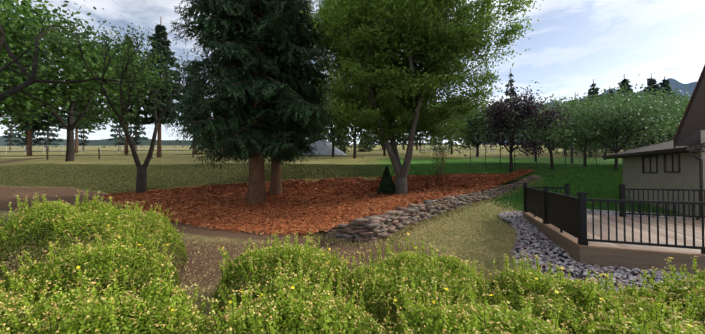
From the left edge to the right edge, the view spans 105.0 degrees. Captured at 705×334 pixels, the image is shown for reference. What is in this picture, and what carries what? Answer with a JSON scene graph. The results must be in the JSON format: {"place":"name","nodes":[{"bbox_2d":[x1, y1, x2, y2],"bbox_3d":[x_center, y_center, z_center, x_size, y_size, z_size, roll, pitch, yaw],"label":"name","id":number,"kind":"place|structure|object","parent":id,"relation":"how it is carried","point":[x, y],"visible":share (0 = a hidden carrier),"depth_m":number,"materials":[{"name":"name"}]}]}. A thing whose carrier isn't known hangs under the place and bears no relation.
{"place":"outdoors","nodes":[
{"label":"outdoors","id":0,"kind":"place"},
{"bbox_2d":[0,0,185,147],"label":"corner tree","id":1,"kind":"object","parent":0,"point":[31,10],"depth_m":12.97,"materials":[{"name":"green plant"}]},
{"bbox_2d":[0,136,444,145],"bbox_3d":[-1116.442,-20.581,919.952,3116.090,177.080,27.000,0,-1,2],"label":"hill","id":2,"kind":"structure","parent":0,"point":[104,142],"depth_m":924.07,"materials":[{"name":"green plant"}]},
{"bbox_2d":[310,61,336,142],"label":"tree","id":3,"kind":"object","parent":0,"point":[330,141],"depth_m":65.56,"materials":[{"name":"green plant"}]},
{"bbox_2d":[0,145,704,333],"bbox_3d":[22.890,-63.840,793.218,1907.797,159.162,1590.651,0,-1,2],"label":"ground","id":4,"kind":"structure","parent":0,"point":[68,195],"depth_m":14.32,"materials":[{"name":"green plant"}]},
{"bbox_2d":[2,119,17,149],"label":"tree","id":5,"kind":"object","parent":4,"relation":"on","point":[8,136],"depth_m":90.14,"materials":[{"name":"green plant"}]},
{"bbox_2d":[11,120,35,150],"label":"tree","id":6,"kind":"object","parent":4,"relation":"on","point":[22,143],"depth_m":65.62,"materials":[{"name":"green plant"}]},
{"bbox_2d":[0,267,52,333],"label":"potentilla","id":7,"kind":"object","parent":4,"relation":"on","point":[8,301],"depth_m":2.60,"materials":[{"name":"green plant"}]},
{"bbox_2d":[0,264,50,331],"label":"potentilla buds","id":8,"kind":"object","parent":7,"relation":"attached to","point":[11,298],"visible":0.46,"depth_m":2.56,"materials":[{"name":"beige plant"}]},
{"bbox_2d":[0,64,62,155],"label":"tree","id":9,"kind":"object","parent":4,"relation":"on","point":[35,128],"depth_m":41.43,"materials":[{"name":"green plant"}]},
{"bbox_2d":[0,28,86,136],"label":"tree","id":10,"kind":"object","parent":4,"relation":"on","point":[25,100],"depth_m":20.96,"materials":[{"name":"green plant"}]},
{"bbox_2d":[32,100,62,151],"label":"tree","id":11,"kind":"object","parent":4,"relation":"on","point":[45,139],"depth_m":67.60,"materials":[{"name":"green plant"}]},
{"bbox_2d":[52,76,97,152],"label":"pine","id":12,"kind":"object","parent":4,"relation":"on","point":[65,120],"depth_m":53.29,"materials":[{"name":"green plant"}]},
{"bbox_2d":[78,128,89,149],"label":"tree","id":13,"kind":"object","parent":4,"relation":"on","point":[81,140],"depth_m":85.03,"materials":[{"name":"green plant"}]},
{"bbox_2d":[0,0,172,160],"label":"tree","id":14,"kind":"object","parent":4,"relation":"on","point":[77,66],"depth_m":23.58,"materials":[{"name":"green plant"}]},
{"bbox_2d":[0,220,179,316],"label":"potentilla","id":15,"kind":"object","parent":4,"relation":"on","point":[94,259],"depth_m":3.56,"materials":[{"name":"green plant"}]},
{"bbox_2d":[0,217,178,296],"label":"potentilla buds","id":16,"kind":"object","parent":15,"relation":"attached to","point":[91,253],"visible":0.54,"depth_m":3.60,"materials":[{"name":"yellow plant"}]},
{"bbox_2d":[0,190,187,291],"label":"potentilla","id":17,"kind":"object","parent":4,"relation":"on","point":[52,212],"depth_m":4.46,"materials":[{"name":"green plant"}]},
{"bbox_2d":[0,190,186,274],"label":"potentilla buds","id":18,"kind":"object","parent":17,"relation":"attached to","point":[57,215],"visible":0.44,"depth_m":4.47,"materials":[{"name":"yellow plant"}]},
{"bbox_2d":[0,147,223,159],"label":"fence","id":19,"kind":"object","parent":4,"relation":"on","point":[98,155],"visible":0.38,"depth_m":30.34,"materials":[{"name":"wood"}]},
{"bbox_2d":[0,258,227,333],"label":"potentilla","id":20,"kind":"object","parent":4,"relation":"on","point":[75,325],"depth_m":2.24,"materials":[{"name":"green plant"}]},
{"bbox_2d":[0,254,230,333],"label":"shrub flowers","id":21,"kind":"object","parent":20,"relation":"attached to","point":[99,317],"visible":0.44,"depth_m":2.27,"materials":[{"name":"yellow plant"}]},
{"bbox_2d":[26,8,202,192],"bbox_3d":[-12.467,-3.132,15.073,5.050,9.784,7.922,-1,-1,33],"label":"old fruit tree","id":22,"kind":"object","parent":4,"relation":"on","point":[141,180],"depth_m":15.03,"materials":[{"name":"green plant"}]},
{"bbox_2d":[108,123,124,149],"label":"tree","id":23,"kind":"object","parent":4,"relation":"on","point":[118,138],"depth_m":74.86,"materials":[{"name":"green plant"}]},
{"bbox_2d":[101,36,145,154],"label":"tree","id":24,"kind":"object","parent":4,"relation":"on","point":[138,120],"depth_m":44.97,"materials":[{"name":"green plant"}]},
{"bbox_2d":[128,123,147,151],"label":"tree","id":25,"kind":"object","parent":4,"relation":"on","point":[133,138],"depth_m":64.08,"materials":[{"name":"green plant"}]},
{"bbox_2d":[123,19,185,156],"bbox_3d":[-25.598,-10.378,36.457,7.233,19.403,6.422,0,-1,2],"label":"pine","id":26,"kind":"object","parent":4,"relation":"on","point":[161,32],"depth_m":35.49,"materials":[{"name":"green plant"}]},
{"bbox_2d":[0,163,384,192],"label":"berm grass","id":27,"kind":"structure","parent":4,"relation":"on","point":[39,168],"depth_m":17.79,"materials":[{"name":"green plant"}]},
{"bbox_2d":[180,69,207,153],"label":"pine","id":28,"kind":"object","parent":4,"relation":"on","point":[195,102],"depth_m":46.20,"materials":[{"name":"green plant"}]},
{"bbox_2d":[190,113,209,153],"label":"tree","id":29,"kind":"object","parent":4,"relation":"on","point":[199,149],"depth_m":43.29,"materials":[{"name":"green plant"}]},
{"bbox_2d":[206,142,218,155],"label":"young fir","id":30,"kind":"object","parent":4,"relation":"on","point":[210,151],"depth_m":38.23,"materials":[{"name":"green plant"}]},
{"bbox_2d":[159,0,335,203],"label":"fir","id":31,"kind":"object","parent":4,"relation":"on","point":[223,12],"depth_m":11.48,"materials":[{"name":"green plant"}]},
{"bbox_2d":[0,145,494,153],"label":"white pipe fence","id":32,"kind":"object","parent":4,"relation":"on","point":[62,150],"visible":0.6,"depth_m":54.80,"materials":[{"name":"grey"}]},
{"bbox_2d":[207,0,334,194],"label":"fir","id":33,"kind":"object","parent":4,"relation":"on","point":[314,134],"depth_m":14.58,"materials":[{"name":"green plant"}]},
{"bbox_2d":[210,232,359,330],"bbox_3d":[-0.905,1.451,3.831,2.015,1.052,1.836,0,-1,2],"label":"potentilla","id":34,"kind":"object","parent":4,"relation":"on","point":[244,263],"depth_m":3.48,"materials":[{"name":"green plant"}]},
{"bbox_2d":[213,230,359,311],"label":"potentilla buds","id":35,"kind":"object","parent":34,"relation":"attached to","point":[287,259],"visible":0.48,"depth_m":3.52,"materials":[{"name":"yellow plant"}]},
{"bbox_2d":[190,263,385,333],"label":"potentilla","id":36,"kind":"object","parent":4,"relation":"on","point":[335,323],"depth_m":2.17,"materials":[{"name":"green plant"}]},
{"bbox_2d":[186,260,397,333],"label":"potentilla buds","id":37,"kind":"object","parent":36,"relation":"attached to","point":[307,306],"visible":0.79,"depth_m":2.25,"materials":[{"name":"beige plant"}]},
{"bbox_2d":[100,169,534,236],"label":"mulch chips","id":38,"kind":"object","parent":4,"relation":"on","point":[348,213],"visible":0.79,"depth_m":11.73,"materials":[{"name":"brown wood"}]},
{"bbox_2d":[376,166,394,194],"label":"dwarf spruce","id":39,"kind":"object","parent":38,"relation":"on","point":[387,184],"depth_m":14.04,"materials":[{"name":"green plant"}]},
{"bbox_2d":[300,0,543,194],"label":"ash tree","id":40,"kind":"object","parent":38,"relation":"on","point":[402,99],"depth_m":11.95,"materials":[{"name":"green plant"}]},
{"bbox_2d":[421,140,456,177],"bbox_3d":[5.300,-0.557,16.281,1.990,2.428,2.647,0,-1,25],"label":"bare shrub","id":41,"kind":"object","parent":38,"relation":"on","point":[442,148],"depth_m":16.18,"materials":[{"name":"plant"}]},
{"bbox_2d":[308,126,329,142],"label":"tree","id":42,"kind":"object","parent":4,"relation":"on","point":[324,138],"depth_m":49.81,"materials":[{"name":"green plant"}]},
{"bbox_2d":[302,140,346,154],"bbox_3d":[-5.303,-2.840,40.216,10.800,2.402,4.800,0,-1,2],"label":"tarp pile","id":43,"kind":"object","parent":4,"relation":"on","point":[323,147],"visible":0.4,"depth_m":38.94,"materials":[{"name":"white plastic"}]},
{"bbox_2d":[318,86,363,156],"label":"tree","id":44,"kind":"object","parent":4,"relation":"on","point":[335,133],"depth_m":33.39,"materials":[{"name":"green plant"}]},
{"bbox_2d":[330,127,351,153],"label":"tree","id":45,"kind":"object","parent":4,"relation":"on","point":[342,146],"depth_m":46.83,"materials":[{"name":"green plant"}]},
{"bbox_2d":[0,205,702,333],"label":"dry grass","id":46,"kind":"structure","parent":4,"relation":"on","point":[458,241],"depth_m":6.87,"materials":[{"name":"plant"}]},
{"bbox_2d":[312,59,399,158],"bbox_3d":[-0.597,-6.297,30.704,14.571,11.509,15.536,0,-1,2],"label":"tree","id":47,"kind":"object","parent":4,"relation":"on","point":[331,101],"depth_m":29.91,"materials":[{"name":"green plant"}]},
{"bbox_2d":[352,130,375,151],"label":"tree","id":48,"kind":"object","parent":4,"relation":"on","point":[367,148],"depth_m":57.68,"materials":[{"name":"green plant"}]},
{"bbox_2d":[360,128,380,145],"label":"tree","id":49,"kind":"object","parent":4,"relation":"on","point":[373,142],"depth_m":67.15,"materials":[{"name":"green plant"}]},
{"bbox_2d":[348,104,427,155],"bbox_3d":[3.655,-6.152,35.256,13.342,10.147,12.113,0,-1,2],"label":"tree","id":50,"kind":"object","parent":4,"relation":"on","point":[384,151],"depth_m":35.80,"materials":[{"name":"green plant"}]},
{"bbox_2d":[398,133,408,149],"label":"tree","id":51,"kind":"object","parent":4,"relation":"on","point":[401,142],"depth_m":83.24,"materials":[{"name":"green plant"}]},
{"bbox_2d":[408,133,427,149],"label":"tree","id":52,"kind":"object","parent":4,"relation":"on","point":[422,142],"depth_m":78.14,"materials":[{"name":"green plant"}]},
{"bbox_2d":[327,233,519,333],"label":"potentilla","id":53,"kind":"object","parent":4,"relation":"on","point":[391,287],"depth_m":3.13,"materials":[{"name":"green plant"}]},
{"bbox_2d":[326,231,513,325],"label":"potentilla buds","id":54,"kind":"object","parent":53,"relation":"attached to","point":[403,252],"visible":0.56,"depth_m":3.17,"materials":[{"name":"yellow plant"}]},
{"bbox_2d":[399,97,451,152],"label":"tree","id":55,"kind":"object","parent":4,"relation":"on","point":[417,130],"depth_m":49.69,"materials":[{"name":"green plant"}]},
{"bbox_2d":[309,174,543,248],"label":"stone retaining wall","id":56,"kind":"structure","parent":4,"relation":"on","point":[469,206],"depth_m":8.51,"materials":[{"name":"grey stone"}]},
{"bbox_2d":[426,98,442,149],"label":"tree","id":57,"kind":"object","parent":4,"relation":"on","point":[440,142],"depth_m":76.71,"materials":[{"name":"green plant"}]},
{"bbox_2d":[440,94,453,145],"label":"tree","id":58,"kind":"object","parent":4,"relation":"on","point":[447,137],"depth_m":81.51,"materials":[{"name":"green plant"}]},
{"bbox_2d":[425,96,486,153],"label":"tree","id":59,"kind":"object","parent":4,"relation":"on","point":[449,119],"depth_m":40.97,"materials":[{"name":"green plant"}]},
{"bbox_2d":[365,280,593,333],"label":"potentilla","id":60,"kind":"object","parent":4,"relation":"on","point":[436,325],"depth_m":2.14,"materials":[{"name":"green plant"}]},
{"bbox_2d":[365,277,598,333],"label":"potentilla buds","id":61,"kind":"object","parent":60,"relation":"attached to","point":[490,312],"visible":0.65,"depth_m":2.16,"materials":[{"name":"beige plant"}]},
{"bbox_2d":[442,92,546,156],"bbox_3d":[15.404,-4.483,32.455,12.208,7.369,11.524,0,-1,2],"label":"tree","id":62,"kind":"object","parent":4,"relation":"on","point":[473,122],"depth_m":31.15,"materials":[{"name":"plant"}]},
{"bbox_2d":[335,162,685,214],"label":"green lawn grass","id":63,"kind":"structure","parent":4,"relation":"on","point":[601,171],"depth_m":16.74,"materials":[{"name":"green plant"}]},
{"bbox_2d":[478,82,578,171],"bbox_3d":[10.628,-2.237,17.063,5.627,5.847,4.014,-1,-1,43],"label":"purple plum","id":64,"kind":"object","parent":63,"relation":"on","point":[500,107],"depth_m":16.70,"materials":[{"name":"purple plant"}]},
{"bbox_2d":[499,93,620,168],"bbox_3d":[13.121,-2.219,18.228,6.928,5.522,7.147,0,-1,2],"label":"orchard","id":65,"kind":"object","parent":63,"relation":"on","point":[552,137],"depth_m":16.85,"materials":[{"name":"green plant"}]},
{"bbox_2d":[539,95,635,166],"bbox_3d":[15.623,-2.111,18.046,6.528,4.970,4.818,0,-1,2],"label":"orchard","id":66,"kind":"object","parent":63,"relation":"on","point":[591,123],"depth_m":17.67,"materials":[{"name":"green plant"}]},
{"bbox_2d":[556,86,684,169],"bbox_3d":[16.967,-2.181,17.395,6.583,5.511,6.482,0,-1,2],"label":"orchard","id":67,"kind":"object","parent":63,"relation":"on","point":[648,120],"depth_m":17.09,"materials":[{"name":"green plant"}]},
{"bbox_2d":[585,87,686,147],"bbox_3d":[20.333,-2.678,18.675,7.182,5.956,6.289,0,-1,2],"label":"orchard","id":68,"kind":"object","parent":63,"relation":"on","point":[667,106],"depth_m":17.87,"materials":[{"name":"green plant"}]},
{"bbox_2d":[501,68,522,145],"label":"tree","id":69,"kind":"object","parent":4,"relation":"on","point":[511,81],"depth_m":69.46,"materials":[{"name":"green plant"}]},
{"bbox_2d":[497,96,588,160],"bbox_3d":[16.885,-3.396,24.514,6.647,6.464,7.591,0,-1,2],"label":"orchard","id":70,"kind":"object","parent":4,"relation":"on","point":[549,109],"depth_m":22.93,"materials":[{"name":"green plant"}]},
{"bbox_2d":[470,144,627,169],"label":"fence posts","id":71,"kind":"object","parent":4,"relation":"on","point":[514,158],"visible":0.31,"depth_m":17.80,"materials":[{"name":"brown wood"}]},
{"bbox_2d":[481,253,622,333],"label":"potentilla","id":72,"kind":"object","parent":4,"relation":"on","point":[568,288],"depth_m":2.78,"materials":[{"name":"green plant"}]},
{"bbox_2d":[487,251,625,331],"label":"potentilla buds","id":73,"kind":"object","parent":72,"relation":"attached to","point":[600,313],"visible":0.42,"depth_m":2.80,"materials":[{"name":"yellow plant"}]},
{"bbox_2d":[471,145,649,167],"bbox_3d":[14.679,-0.752,18.192,13.981,1.667,0.294,0,-1,-5],"label":"wire fence","id":74,"kind":"object","parent":4,"relation":"on","point":[571,147],"visible":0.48,"depth_m":17.91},
{"bbox_2d":[519,94,621,155],"bbox_3d":[28.849,-5.668,37.770,9.386,9.011,13.962,0,-1,-24],"label":"tree","id":75,"kind":"object","parent":4,"relation":"on","point":[569,107],"depth_m":36.92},
{"bbox_2d":[567,94,583,153],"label":"fir","id":76,"kind":"object","parent":4,"relation":"on","point":[575,104],"depth_m":42.87,"materials":[{"name":"green plant"}]},
{"bbox_2d":[531,95,620,162],"bbox_3d":[18.265,-3.024,22.431,6.751,6.093,8.118,0,-1,2],"label":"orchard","id":77,"kind":"object","parent":4,"relation":"on","point":[583,108],"depth_m":21.82,"materials":[{"name":"plant"}]},
{"bbox_2d":[587,79,600,151],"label":"fir","id":78,"kind":"object","parent":4,"relation":"on","point":[592,91],"depth_m":50.78,"materials":[{"name":"green plant"}]},
{"bbox_2d":[502,210,700,290],"bbox_3d":[9.426,1.804,6.426,13.320,0.371,10.680,0,-1,2],"label":"gravel sheet","id":79,"kind":"object","parent":4,"relation":"on","point":[581,276],"visible":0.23,"depth_m":5.54,"materials":[{"name":"grey gravel"}]},
{"bbox_2d":[498,209,704,297],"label":"pebbles","id":80,"kind":"object","parent":79,"relation":"on","point":[619,273],"visible":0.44,"depth_m":5.69,"materials":[{"name":"grey stone"}]},
{"bbox_2d":[538,86,664,156],"bbox_3d":[28.540,-5.019,32.468,12.460,8.335,11.802,-1,-1,34],"label":"tree","id":81,"kind":"object","parent":4,"relation":"on","point":[602,97],"depth_m":32.03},
{"bbox_2d":[571,92,632,159],"bbox_3d":[23.400,-3.553,25.898,6.923,6.585,5.145,0,-1,2],"label":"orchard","id":82,"kind":"object","parent":4,"relation":"on","point":[606,110],"depth_m":25.28,"materials":[{"name":"green plant"}]},
{"bbox_2d":[594,87,626,152],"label":"fir","id":83,"kind":"object","parent":4,"relation":"on","point":[610,91],"depth_m":45.63,"materials":[{"name":"green plant"}]},
{"bbox_2d":[616,75,634,146],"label":"fir","id":84,"kind":"object","parent":4,"relation":"on","point":[624,81],"depth_m":56.23,"materials":[{"name":"green plant"}]},
{"bbox_2d":[574,75,688,150],"bbox_3d":[35.333,-5.939,35.176,12.184,9.707,12.774,0,-1,2],"label":"tree","id":85,"kind":"object","parent":4,"relation":"on","point":[629,92],"depth_m":33.48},
{"bbox_2d":[567,269,703,333],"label":"potentilla","id":86,"kind":"object","parent":4,"relation":"on","point":[644,293],"depth_m":2.75,"materials":[{"name":"green plant"}]},
{"bbox_2d":[585,266,703,325],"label":"potentilla buds","id":87,"kind":"object","parent":86,"relation":"attached to","point":[646,298],"visible":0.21,"depth_m":2.81,"materials":[{"name":"beige plant"}]},
{"bbox_2d":[577,292,704,333],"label":"potentilla","id":88,"kind":"object","parent":4,"relation":"on","point":[639,329],"depth_m":2.07,"materials":[{"name":"green plant"}]},
{"bbox_2d":[572,287,704,333],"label":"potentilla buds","id":89,"kind":"object","parent":88,"relation":"attached to","point":[675,317],"visible":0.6,"depth_m":2.08,"materials":[{"name":"beige plant"}]},
{"bbox_2d":[628,73,660,149],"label":"fir","id":90,"kind":"object","parent":4,"relation":"on","point":[651,82],"depth_m":48.38,"materials":[{"name":"green plant"}]},
{"bbox_2d":[606,81,689,145],"bbox_3d":[29.000,-4.392,26.231,7.768,8.039,7.234,0,-1,2],"label":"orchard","id":91,"kind":"object","parent":4,"relation":"on","point":[674,99],"depth_m":25.21,"materials":[{"name":"green plant"}]},
{"bbox_2d":[631,85,691,147],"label":"tree","id":92,"kind":"object","parent":4,"relation":"on","point":[666,99],"depth_m":37.19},
{"bbox_2d":[647,76,678,145],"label":"fir","id":93,"kind":"object","parent":4,"relation":"on","point":[664,83],"depth_m":44.40,"materials":[{"name":"green plant"}]},
{"bbox_2d":[622,130,704,215],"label":"wall trim","id":94,"kind":"structure","parent":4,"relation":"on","point":[701,155],"depth_m":9.59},
{"bbox_2d":[641,258,704,325],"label":"potentilla","id":95,"kind":"object","parent":4,"relation":"on","point":[680,289],"depth_m":2.97,"materials":[{"name":"green plant"}]},
{"bbox_2d":[639,256,704,321],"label":"potentilla buds","id":96,"kind":"object","parent":95,"relation":"attached to","point":[685,283],"visible":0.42,"depth_m":2.92,"materials":[{"name":"yellow plant"}]},
{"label":"wood","id":97,"kind":"object","parent":4,"relation":"on","visible":0},
{"bbox_2d":[642,92,692,144],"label":"tree","id":98,"kind":"object","parent":97,"relation":"attached to","point":[668,131],"depth_m":41.24,"materials":[{"name":"green plant"}]},
{"bbox_2d":[0,0,704,144],"label":"sky","id":99,"kind":"structure","parent":0,"point":[572,44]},
{"bbox_2d":[470,78,696,144],"bbox_3d":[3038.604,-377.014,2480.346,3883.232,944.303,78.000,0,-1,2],"label":"mountain ridge","id":100,"kind":"structure","parent":0,"point":[674,83],"depth_m":2521.86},
{"bbox_2d":[523,212,704,255],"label":"deck boards","id":101,"kind":"object","parent":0,"point":[662,237],"visible":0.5,"depth_m":6.47,"materials":[{"name":"beige wood"}]},
{"bbox_2d":[523,183,704,253],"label":"deck railing","id":102,"kind":"object","parent":101,"relation":"on","point":[567,212],"visible":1,"depth_m":5.89,"materials":[{"name":"black metal"}]},
{"bbox_2d":[523,213,704,274],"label":"deck fascia","id":103,"kind":"structure","parent":101,"relation":"attached to","point":[602,257],"depth_m":5.21,"materials":[{"name":"brown wood"}]},
{"bbox_2d":[606,140,704,155],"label":"roof","id":104,"kind":"structure","parent":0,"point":[665,145],"depth_m":12.17,"materials":[{"name":"grey"}]},
{"bbox_2d":[605,150,689,158],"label":"roof fascia","id":105,"kind":"structure","parent":104,"relation":"attached to","point":[650,154],"depth_m":11.29,"materials":[{"name":"brown wood"}]},
{"bbox_2d":[602,147,704,157],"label":"roof","id":106,"kind":"structure","parent":104,"relation":"attached to","point":[655,151],"depth_m":10.94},
{"bbox_2d":[676,79,704,145],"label":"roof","id":107,"kind":"structure","parent":104,"relation":"on","point":[694,126],"depth_m":9.55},
{"bbox_2d":[673,65,704,147],"bbox_3d":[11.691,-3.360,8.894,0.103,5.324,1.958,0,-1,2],"label":"roof fascia","id":108,"kind":"structure","parent":107,"relation":"attached to","point":[691,104],"depth_m":9.37,"materials":[{"name":"wood"}]},
{"bbox_2d":[624,149,698,215],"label":"house wall","id":109,"kind":"structure","parent":0,"point":[687,177],"depth_m":11.27,"materials":[{"name":"beige paint"}]},
{"bbox_2d":[642,153,680,173],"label":"window frames","id":110,"kind":"structure","parent":109,"relation":"attached to","point":[672,171],"depth_m":11.28,"materials":[{"name":"brown wood"}]},
{"bbox_2d":[685,151,703,218],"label":"downspout","id":111,"kind":"object","parent":109,"relation":"attached to","point":[700,176],"visible":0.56,"depth_m":9.53,"materials":[{"name":"metal"}]}
]}

